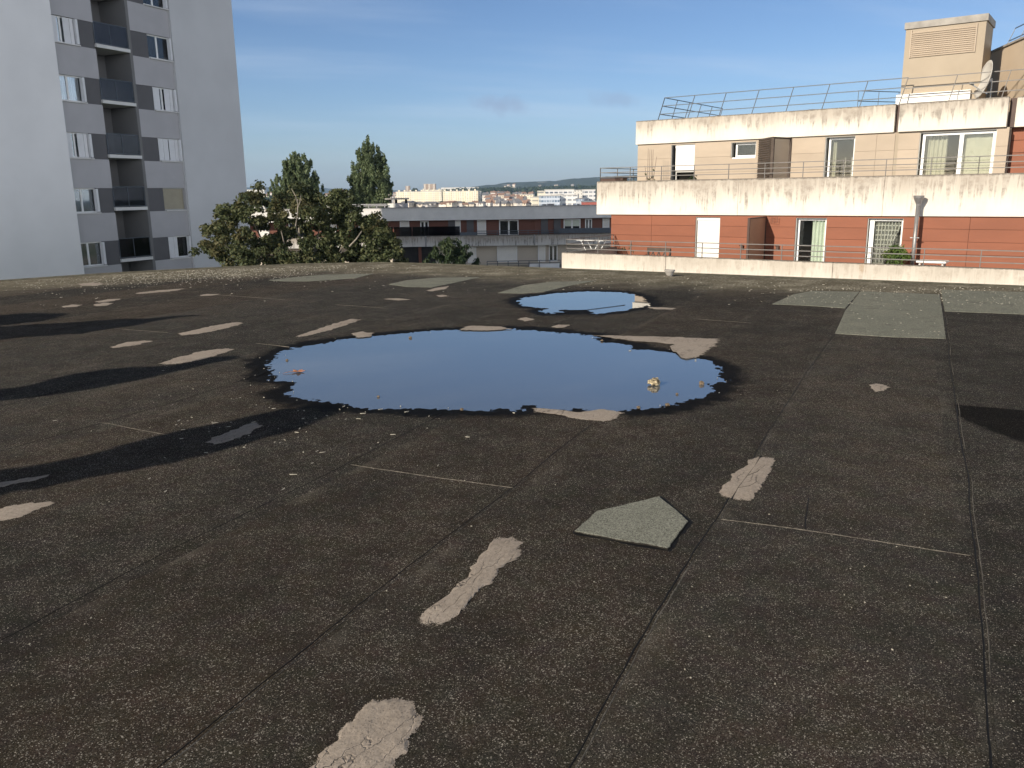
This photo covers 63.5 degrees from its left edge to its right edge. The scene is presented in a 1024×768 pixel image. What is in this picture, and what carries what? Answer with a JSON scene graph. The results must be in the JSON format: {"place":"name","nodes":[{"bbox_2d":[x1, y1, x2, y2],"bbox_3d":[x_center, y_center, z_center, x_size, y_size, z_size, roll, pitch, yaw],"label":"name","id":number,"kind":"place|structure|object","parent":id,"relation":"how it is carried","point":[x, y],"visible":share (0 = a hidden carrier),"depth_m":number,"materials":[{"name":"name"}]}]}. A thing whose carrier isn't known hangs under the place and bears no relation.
{"place":"outdoors","nodes":[
{"label":"outdoors","id":0,"kind":"place"},
{"bbox_2d":[247,187,420,193],"bbox_3d":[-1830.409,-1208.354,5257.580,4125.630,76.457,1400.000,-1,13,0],"label":"distant hills","id":1,"kind":"structure","parent":0,"point":[326,190],"depth_m":5071.52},
{"bbox_2d":[0,264,1023,767],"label":"roof","id":2,"kind":"structure","parent":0,"point":[796,658],"depth_m":3.65,"materials":[{"name":"asphalt"}]},
{"bbox_2d":[0,474,49,486],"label":"repair patch","id":3,"kind":"object","parent":2,"relation":"on","point":[7,483],"visible":1,"depth_m":4.51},
{"bbox_2d":[0,501,53,520],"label":"repair patch","id":4,"kind":"object","parent":2,"relation":"on","point":[12,512],"visible":1,"depth_m":4.09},
{"bbox_2d":[79,282,101,285],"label":"repair patch","id":5,"kind":"object","parent":2,"relation":"on","point":[90,284],"visible":1,"depth_m":14.61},
{"bbox_2d":[94,303,112,305],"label":"repair patch","id":6,"kind":"object","parent":2,"relation":"on","point":[102,304],"visible":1,"depth_m":11.86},
{"bbox_2d":[95,299,119,302],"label":"repair patch","id":7,"kind":"object","parent":2,"relation":"on","point":[107,300],"visible":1,"depth_m":12.31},
{"bbox_2d":[110,340,151,347],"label":"repair patch","id":8,"kind":"object","parent":2,"relation":"on","point":[134,343],"visible":1,"depth_m":8.63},
{"bbox_2d":[136,288,184,293],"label":"repair patch","id":9,"kind":"object","parent":2,"relation":"on","point":[158,291],"visible":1,"depth_m":13.40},
{"bbox_2d":[159,348,232,364],"bbox_3d":[-3.018,-0.271,7.965,0.352,0.004,0.901,4,14,18],"label":"repair patch","id":10,"kind":"object","parent":2,"relation":"on","point":[200,355],"visible":1,"depth_m":7.92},
{"bbox_2d":[178,322,241,335],"bbox_3d":[-3.476,-0.645,9.604,0.336,0.004,1.071,4,14,21],"label":"repair patch","id":11,"kind":"object","parent":2,"relation":"on","point":[213,328],"visible":1,"depth_m":9.58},
{"bbox_2d":[205,423,263,443],"bbox_3d":[-1.775,0.316,5.364,0.193,0.004,0.540,5,14,22],"label":"repair patch","id":12,"kind":"object","parent":2,"relation":"on","point":[230,435],"visible":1,"depth_m":5.32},
{"bbox_2d":[271,274,369,280],"bbox_3d":[-3.469,-1.975,15.346,1.998,0.009,1.029,-8,15,-30],"label":"felt sheet","id":13,"kind":"object","parent":2,"relation":"on","point":[327,277],"visible":1,"depth_m":15.26,"materials":[{"name":"grey fabric"}]},
{"bbox_2d":[296,319,357,336],"bbox_3d":[-2.107,-0.654,9.565,0.245,0.004,1.435,3,14,17],"label":"repair patch","id":14,"kind":"object","parent":2,"relation":"on","point":[336,325],"visible":1,"depth_m":9.55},
{"bbox_2d":[351,331,372,337],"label":"repair patch","id":15,"kind":"object","parent":2,"relation":"on","point":[361,334],"visible":1,"depth_m":9.04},
{"bbox_2d":[310,696,423,767],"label":"repair patch","id":16,"kind":"object","parent":2,"relation":"on","point":[374,734],"visible":1,"depth_m":2.33,"materials":[{"name":"concrete"}]},
{"bbox_2d":[388,298,409,299],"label":"repair patch","id":17,"kind":"object","parent":2,"relation":"on","point":[397,299],"visible":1,"depth_m":12.00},
{"bbox_2d":[389,277,478,286],"bbox_3d":[-1.410,-1.788,14.426,1.030,0.009,1.782,5,14,24],"label":"felt sheet","id":18,"kind":"object","parent":2,"relation":"on","point":[431,282],"visible":1,"depth_m":14.30,"materials":[{"name":"grey fabric"}]},
{"bbox_2d":[426,286,448,290],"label":"repair patch","id":19,"kind":"object","parent":2,"relation":"on","point":[438,288],"visible":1,"depth_m":13.29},
{"bbox_2d":[418,537,522,626],"bbox_3d":[-0.127,0.769,3.313,0.189,0.006,0.898,4,14,20],"label":"repair patch","id":20,"kind":"object","parent":2,"relation":"on","point":[496,555],"visible":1,"depth_m":3.27,"materials":[{"name":"concrete"}]},
{"bbox_2d":[461,326,510,330],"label":"repair patch","id":21,"kind":"object","parent":2,"relation":"on","point":[481,328],"visible":1,"depth_m":9.35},
{"bbox_2d":[265,328,725,411],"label":"puddle","id":22,"kind":"object","parent":2,"relation":"on","point":[514,369],"visible":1,"depth_m":7.09,"materials":[{"name":"liquid"}]},
{"bbox_2d":[647,377,659,385],"bbox_3d":[1.129,-0.020,6.564,0.099,0.073,0.098,5,14,23],"label":"stone","id":23,"kind":"object","parent":22,"relation":"in","point":[653,381],"visible":1,"depth_m":6.53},
{"bbox_2d":[0,285,991,767],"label":"roof seam","id":24,"kind":"object","parent":2,"relation":"on","point":[520,481],"visible":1,"depth_m":3.41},
{"bbox_2d":[1,265,1021,732],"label":"litter","id":25,"kind":"object","parent":2,"relation":"on","point":[405,411],"visible":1,"depth_m":13.41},
{"bbox_2d":[0,262,1023,287],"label":"roof edge","id":26,"kind":"object","parent":2,"relation":"attached to","point":[753,276],"visible":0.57,"depth_m":15.83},
{"bbox_2d":[518,317,533,320],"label":"repair patch","id":27,"kind":"object","parent":2,"relation":"on","point":[526,319],"visible":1,"depth_m":9.96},
{"bbox_2d":[499,281,591,293],"bbox_3d":[0.524,-1.587,13.449,0.755,0.009,2.206,7,15,31],"label":"felt sheet","id":28,"kind":"object","parent":2,"relation":"on","point":[538,287],"visible":1,"depth_m":13.29,"materials":[{"name":"grey fabric"}]},
{"bbox_2d":[101,288,997,767],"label":"roof lap","id":29,"kind":"object","parent":2,"relation":"on","point":[671,594],"visible":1,"depth_m":3.46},
{"bbox_2d":[552,325,569,327],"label":"repair patch","id":30,"kind":"object","parent":2,"relation":"on","point":[558,326],"visible":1,"depth_m":9.41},
{"bbox_2d":[534,408,622,421],"bbox_3d":[0.432,0.195,5.761,0.700,0.004,0.346,5,14,24],"label":"repair patch","id":31,"kind":"object","parent":2,"relation":"on","point":[603,415],"visible":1,"depth_m":5.71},
{"bbox_2d":[516,291,650,313],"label":"puddle","id":32,"kind":"object","parent":2,"relation":"on","point":[557,302],"visible":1,"depth_m":11.54,"materials":[{"name":"liquid"}]},
{"bbox_2d":[573,496,692,551],"bbox_3d":[0.611,0.628,3.886,0.465,0.012,0.631,6,15,27],"label":"felt sheet","id":33,"kind":"object","parent":2,"relation":"on","point":[660,523],"visible":1,"depth_m":3.79,"materials":[{"name":"grey fabric"}]},
{"bbox_2d":[594,335,718,358],"bbox_3d":[1.654,-0.434,8.404,1.056,0.004,1.654,-8,15,-27],"label":"repair patch","id":34,"kind":"object","parent":2,"relation":"on","point":[685,348],"visible":1,"depth_m":8.32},
{"bbox_2d":[648,307,673,309],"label":"repair patch","id":35,"kind":"object","parent":2,"relation":"on","point":[661,308],"visible":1,"depth_m":10.73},
{"bbox_2d":[664,269,674,276],"bbox_3d":[2.806,-1.968,14.746,0.192,0.138,0.192,-1,13,0],"label":"roof vent","id":36,"kind":"object","parent":2,"relation":"on","point":[669,272],"visible":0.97,"depth_m":14.69,"materials":[{"name":"plastic"}]},
{"bbox_2d":[719,456,775,500],"bbox_3d":[1.269,0.491,4.431,0.206,0.006,0.811,6,15,27],"label":"repair patch","id":37,"kind":"object","parent":2,"relation":"on","point":[745,482],"visible":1,"depth_m":4.37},
{"bbox_2d":[773,291,858,307],"bbox_3d":[4.281,-1.203,11.580,0.916,0.009,1.878,6,15,27],"label":"felt sheet","id":38,"kind":"object","parent":2,"relation":"on","point":[829,298],"visible":1,"depth_m":11.42,"materials":[{"name":"grey fabric"}]},
{"bbox_2d":[869,383,889,391],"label":"repair patch","id":39,"kind":"object","parent":2,"relation":"on","point":[876,387],"visible":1,"depth_m":6.35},
{"bbox_2d":[835,291,945,338],"bbox_3d":[4.732,-0.905,10.270,1.089,0.009,4.024,6,14,25],"label":"felt sheet","id":40,"kind":"object","parent":2,"relation":"on","point":[877,312],"visible":1,"depth_m":9.82,"materials":[{"name":"grey fabric"}]},
{"bbox_2d":[941,290,1023,313],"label":"felt sheet","id":41,"kind":"object","parent":2,"relation":"on","point":[990,304],"visible":1,"depth_m":10.95,"materials":[{"name":"grey fabric"}]},
{"bbox_2d":[475,175,636,188],"bbox_3d":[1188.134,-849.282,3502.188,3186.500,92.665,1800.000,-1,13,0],"label":"hills","id":42,"kind":"structure","parent":0,"point":[585,181],"depth_m":3211.51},
{"bbox_2d":[231,0,1023,189],"label":"sky","id":43,"kind":"structure","parent":0,"point":[453,93],"materials":[{"name":"blue"}]},
{"bbox_3d":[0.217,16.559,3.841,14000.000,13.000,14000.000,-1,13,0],"label":"ground","id":44,"kind":"structure","parent":0,"visible":0},
{"bbox_2d":[0,0,250,279],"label":"tower block","id":45,"kind":"structure","parent":44,"relation":"on","point":[121,144],"depth_m":44.00,"materials":[{"name":"white concrete"}]},
{"bbox_2d":[51,15,80,46],"bbox_3d":[-21.961,-17.309,40.509,0.310,1.285,1.580,5,14,24],"label":"window","id":46,"kind":"structure","parent":45,"relation":"in","point":[65,30],"depth_m":40.67,"materials":[{"name":"white plastic"}]},
{"bbox_2d":[59,74,87,103],"bbox_3d":[-21.963,-14.663,41.139,0.390,1.285,1.580,5,14,24],"label":"window","id":47,"kind":"structure","parent":45,"relation":"in","point":[73,89],"depth_m":41.40,"materials":[{"name":"glass"}]},
{"bbox_2d":[66,132,94,158],"bbox_3d":[-21.983,-12.019,41.779,0.510,1.285,1.580,5,14,24],"label":"window","id":48,"kind":"structure","parent":45,"relation":"in","point":[80,146],"depth_m":41.92,"materials":[{"name":"white plastic"}]},
{"bbox_2d":[74,188,100,213],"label":"window","id":49,"kind":"structure","parent":45,"relation":"in","point":[84,199],"depth_m":42.76,"materials":[{"name":"white plastic"}]},
{"bbox_2d":[81,241,107,267],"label":"window","id":50,"kind":"structure","parent":45,"relation":"in","point":[93,253],"depth_m":43.39,"materials":[{"name":"white plastic"}]},
{"bbox_2d":[143,0,168,10],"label":"window","id":51,"kind":"structure","parent":45,"relation":"in","point":[161,4],"depth_m":45.54,"materials":[{"name":"white plastic"}]},
{"bbox_2d":[146,34,173,62],"bbox_3d":[-19.506,-18.568,45.797,0.310,1.285,1.610,5,14,24],"label":"window","id":52,"kind":"structure","parent":45,"relation":"in","point":[159,48],"depth_m":45.97,"materials":[{"name":"glass"}]},
{"bbox_2d":[152,87,178,112],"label":"window","id":53,"kind":"structure","parent":45,"relation":"in","point":[165,100],"depth_m":46.50,"materials":[{"name":"white plastic"}]},
{"bbox_2d":[157,138,183,161],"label":"window","id":54,"kind":"structure","parent":45,"relation":"in","point":[170,150],"depth_m":47.08,"materials":[{"name":"white plastic"}]},
{"bbox_2d":[163,188,187,210],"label":"window","id":55,"kind":"structure","parent":45,"relation":"in","point":[179,191],"depth_m":47.71,"materials":[{"name":"grey metal"}]},
{"bbox_2d":[168,236,191,258],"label":"window","id":56,"kind":"structure","parent":45,"relation":"in","point":[179,246],"depth_m":48.40,"materials":[{"name":"white plastic"}]},
{"bbox_2d":[247,189,266,208],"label":"apartment slab","id":57,"kind":"structure","parent":44,"relation":"on","point":[264,191],"depth_m":1363.18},
{"bbox_2d":[267,151,324,208],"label":"poplar tree","id":58,"kind":"object","parent":44,"relation":"on","point":[295,168],"visible":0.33,"depth_m":84.18,"materials":[{"name":"green plant"}]},
{"bbox_2d":[188,179,408,266],"bbox_3d":[-7.842,-2.283,33.796,8.731,11.800,9.568,-7,15,-26],"label":"maple tree","id":59,"kind":"object","parent":44,"relation":"on","point":[344,215],"visible":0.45,"depth_m":31.47,"materials":[{"name":"green plant"}]},
{"bbox_2d":[345,135,393,207],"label":"poplar tree","id":60,"kind":"object","parent":44,"relation":"on","point":[369,178],"visible":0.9,"depth_m":88.14,"materials":[{"name":"green plant"}]},
{"bbox_2d":[403,201,415,206],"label":"house","id":61,"kind":"structure","parent":44,"relation":"on","point":[411,203],"depth_m":519.87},
{"bbox_2d":[396,190,441,202],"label":"apartment slab","id":62,"kind":"structure","parent":44,"relation":"on","point":[425,196],"depth_m":1218.73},
{"bbox_2d":[416,202,423,206],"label":"house","id":63,"kind":"structure","parent":44,"relation":"on","point":[419,204],"depth_m":522.13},
{"bbox_2d":[424,184,435,189],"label":"tower block","id":64,"kind":"structure","parent":44,"relation":"on","point":[429,186],"depth_m":1945.40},
{"bbox_2d":[250,198,611,267],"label":"apartment building","id":65,"kind":"structure","parent":44,"relation":"on","point":[528,236],"depth_m":75.05,"materials":[{"name":"grey paint"}]},
{"bbox_2d":[259,223,268,236],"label":"window","id":66,"kind":"structure","parent":65,"relation":"in","point":[262,233],"depth_m":76.00,"materials":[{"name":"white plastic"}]},
{"bbox_2d":[400,221,408,226],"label":"window","id":67,"kind":"structure","parent":65,"relation":"in","point":[402,223],"depth_m":75.86,"materials":[{"name":"white plastic"}]},
{"bbox_2d":[420,221,428,226],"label":"window","id":68,"kind":"structure","parent":65,"relation":"in","point":[422,223],"depth_m":75.89,"materials":[{"name":"white plastic"}]},
{"bbox_2d":[455,221,460,231],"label":"window","id":69,"kind":"structure","parent":65,"relation":"in","point":[457,223],"depth_m":75.88,"materials":[{"name":"white plastic"}]},
{"bbox_2d":[467,247,476,262],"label":"window","id":70,"kind":"structure","parent":65,"relation":"in","point":[473,249],"depth_m":76.77,"materials":[{"name":"white plastic"}]},
{"bbox_2d":[477,220,485,234],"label":"window","id":71,"kind":"structure","parent":65,"relation":"in","point":[479,222],"depth_m":75.97,"materials":[{"name":"white plastic"}]},
{"bbox_2d":[497,246,516,261],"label":"window","id":72,"kind":"structure","parent":65,"relation":"in","point":[512,253],"depth_m":76.77,"materials":[{"name":"white plastic"}]},
{"bbox_2d":[499,220,518,234],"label":"window","id":73,"kind":"structure","parent":65,"relation":"in","point":[504,225],"depth_m":75.97,"materials":[{"name":"glass"}]},
{"bbox_2d":[538,245,544,261],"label":"window","id":74,"kind":"structure","parent":65,"relation":"in","point":[541,248],"depth_m":76.80,"materials":[{"name":"white plastic"}]},
{"bbox_2d":[549,245,557,261],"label":"window","id":75,"kind":"structure","parent":65,"relation":"in","point":[553,249],"depth_m":77.00,"materials":[{"name":"white plastic"}]},
{"bbox_2d":[564,219,580,227],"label":"window","id":76,"kind":"structure","parent":65,"relation":"in","point":[568,223],"depth_m":76.36,"materials":[{"name":"glass"}]},
{"bbox_2d":[585,219,591,227],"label":"window","id":77,"kind":"structure","parent":65,"relation":"in","point":[588,222],"depth_m":76.71,"materials":[{"name":"white plastic"}]},
{"bbox_2d":[602,218,609,227],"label":"window","id":78,"kind":"structure","parent":65,"relation":"in","point":[605,220],"depth_m":76.97,"materials":[{"name":"white plastic"}]},
{"bbox_2d":[439,202,446,206],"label":"house","id":79,"kind":"structure","parent":44,"relation":"on","point":[442,204],"depth_m":519.80,"materials":[{"name":"ceramic"}]},
{"bbox_2d":[441,187,459,189],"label":"apartment slab","id":80,"kind":"structure","parent":44,"relation":"on","point":[450,188],"depth_m":2334.51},
{"bbox_2d":[422,236,480,264],"bbox_3d":[-3.722,-5.229,52.529,4.274,8.346,4.137,-1,13,0],"label":"bush","id":81,"kind":"object","parent":44,"relation":"on","point":[458,255],"visible":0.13,"depth_m":51.06,"materials":[{"name":"green plant"}]},
{"bbox_2d":[446,201,457,206],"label":"house","id":82,"kind":"structure","parent":44,"relation":"on","point":[452,203],"depth_m":512.84,"materials":[{"name":"ceramic"}]},
{"bbox_2d":[442,189,477,202],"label":"apartment slab","id":83,"kind":"structure","parent":44,"relation":"on","point":[463,196],"depth_m":1220.87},
{"bbox_2d":[478,191,481,201],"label":"apartment slab","id":84,"kind":"structure","parent":44,"relation":"on","point":[479,196],"depth_m":1230.71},
{"bbox_2d":[479,201,485,205],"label":"house","id":85,"kind":"structure","parent":44,"relation":"on","point":[482,203],"depth_m":572.69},
{"bbox_2d":[482,193,488,200],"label":"house","id":86,"kind":"structure","parent":44,"relation":"on","point":[484,194],"depth_m":1040.77,"materials":[{"name":"ceramic"}]},
{"bbox_2d":[486,199,492,205],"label":"house","id":87,"kind":"structure","parent":44,"relation":"on","point":[489,202],"depth_m":612.94,"materials":[{"name":"ceramic"}]},
{"bbox_2d":[495,200,501,205],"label":"house","id":88,"kind":"structure","parent":44,"relation":"on","point":[498,202],"depth_m":635.82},
{"bbox_2d":[501,200,509,205],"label":"house","id":89,"kind":"structure","parent":44,"relation":"on","point":[505,203],"depth_m":609.62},
{"bbox_2d":[512,200,521,205],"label":"house","id":90,"kind":"structure","parent":44,"relation":"on","point":[517,202],"depth_m":608.17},
{"bbox_2d":[442,184,596,200],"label":"wood","id":91,"kind":"object","parent":44,"relation":"on","point":[512,189],"visible":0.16,"depth_m":1553.79,"materials":[{"name":"green plant"}]},
{"bbox_2d":[522,200,528,205],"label":"house","id":92,"kind":"structure","parent":44,"relation":"on","point":[525,202],"depth_m":626.67,"materials":[{"name":"ceramic"}]},
{"bbox_2d":[520,194,533,198],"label":"apartment slab","id":93,"kind":"structure","parent":44,"relation":"on","point":[529,195],"depth_m":877.60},
{"bbox_2d":[530,196,538,205],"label":"office building","id":94,"kind":"structure","parent":44,"relation":"on","point":[534,201],"depth_m":712.99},
{"bbox_2d":[537,191,545,196],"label":"office building","id":95,"kind":"structure","parent":44,"relation":"on","point":[541,193],"depth_m":740.73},
{"bbox_2d":[539,195,559,205],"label":"office building","id":96,"kind":"structure","parent":44,"relation":"on","point":[549,199],"depth_m":683.52,"materials":[{"name":"white concrete"}]},
{"bbox_2d":[544,189,573,194],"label":"office building","id":97,"kind":"structure","parent":44,"relation":"on","point":[561,191],"depth_m":779.37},
{"bbox_2d":[560,194,578,204],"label":"office building","id":98,"kind":"structure","parent":44,"relation":"on","point":[567,199],"depth_m":688.45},
{"bbox_2d":[574,190,581,197],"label":"office building","id":99,"kind":"structure","parent":44,"relation":"on","point":[579,192],"depth_m":838.08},
{"bbox_2d":[575,198,583,204],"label":"office building","id":100,"kind":"structure","parent":44,"relation":"on","point":[578,200],"depth_m":644.64,"materials":[{"name":"glass"}]},
{"bbox_2d":[582,189,595,200],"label":"office building","id":101,"kind":"structure","parent":44,"relation":"on","point":[588,194],"depth_m":799.77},
{"bbox_2d":[581,201,596,204],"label":"warehouse","id":102,"kind":"structure","parent":44,"relation":"on","point":[588,202],"depth_m":625.53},
{"bbox_2d":[562,13,1023,284],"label":"terraced building","id":103,"kind":"structure","parent":44,"relation":"on","point":[928,165],"depth_m":30.05,"materials":[{"name":"white concrete"}]},
{"bbox_2d":[577,239,605,249],"bbox_3d":[3.372,-5.242,34.418,1.265,1.476,0.580,9,16,35],"label":"drying rack","id":104,"kind":"object","parent":103,"relation":"on","point":[588,243],"visible":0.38,"depth_m":34.26,"materials":[{"name":"white plastic"}]},
{"bbox_2d":[601,178,626,180],"bbox_3d":[4.462,-8.490,36.377,1.140,1.079,0.440,9,16,35],"label":"planter box","id":105,"kind":"object","parent":103,"relation":"on","point":[613,179],"visible":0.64,"depth_m":36.06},
{"bbox_2d":[645,151,656,179],"bbox_3d":[5.804,-8.746,34.809,0.437,2.250,0.438,-3,13,-9],"label":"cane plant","id":106,"kind":"object","parent":103,"relation":"on","point":[652,177],"visible":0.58,"depth_m":34.75,"materials":[{"name":"brown plant"}]},
{"bbox_2d":[647,247,670,255],"bbox_3d":[5.709,-4.768,32.795,1.022,1.213,0.560,9,16,35],"label":"garden bench","id":107,"kind":"object","parent":103,"relation":"on","point":[657,249],"visible":0.29,"depth_m":32.84,"materials":[{"name":"brown wood"}]},
{"bbox_2d":[675,171,693,179],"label":"window","id":108,"kind":"structure","parent":103,"relation":"in","point":[688,173],"depth_m":35.26,"materials":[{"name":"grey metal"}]},
{"bbox_2d":[732,143,755,158],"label":"window","id":109,"kind":"structure","parent":103,"relation":"in","point":[740,156],"depth_m":33.59,"materials":[{"name":"white plastic"}]},
{"bbox_2d":[796,218,826,261],"bbox_3d":[11.333,-5.039,31.021,1.050,2.310,0.900,9,16,35],"label":"window","id":110,"kind":"structure","parent":103,"relation":"in","point":[819,225],"depth_m":30.58,"materials":[{"name":"white plastic"}]},
{"bbox_2d":[827,137,854,176],"bbox_3d":[12.613,-8.211,31.700,0.980,2.350,0.255,9,16,35],"label":"window","id":111,"kind":"structure","parent":103,"relation":"in","point":[830,141],"depth_m":31.77,"materials":[{"name":"white plastic"}]},
{"bbox_2d":[867,219,902,263],"bbox_3d":[13.166,-4.650,29.262,1.100,2.300,0.165,9,16,35],"label":"window","id":112,"kind":"structure","parent":103,"relation":"in","point":[873,225],"depth_m":29.26,"materials":[{"name":"white plastic"}]},
{"bbox_2d":[881,244,910,263],"bbox_3d":[13.014,-3.961,28.128,1.015,1.564,0.704,9,16,35],"label":"potted plant","id":113,"kind":"object","parent":103,"relation":"on","point":[895,256],"visible":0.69,"depth_m":27.98,"materials":[{"name":"green plant"}]},
{"bbox_2d":[916,259,948,265],"bbox_3d":[13.549,-3.429,26.781,0.880,1.127,0.640,9,16,35],"label":"garden table","id":114,"kind":"object","parent":103,"relation":"on","point":[942,263],"visible":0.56,"depth_m":26.47,"materials":[{"name":"white plastic"}]},
{"bbox_2d":[919,130,996,174],"bbox_3d":[15.803,-7.728,29.438,2.300,2.350,0.365,9,16,35],"label":"window","id":115,"kind":"structure","parent":103,"relation":"in","point":[981,144],"depth_m":29.22,"materials":[{"name":"white plastic"}]},
{"bbox_2d":[969,60,992,97],"bbox_3d":[16.436,-10.359,28.924,0.747,1.792,0.974,-7,15,-26],"label":"satellite dish","id":116,"kind":"object","parent":103,"relation":"on","point":[986,77],"visible":0.94,"depth_m":28.94,"materials":[{"name":"grey paint"}]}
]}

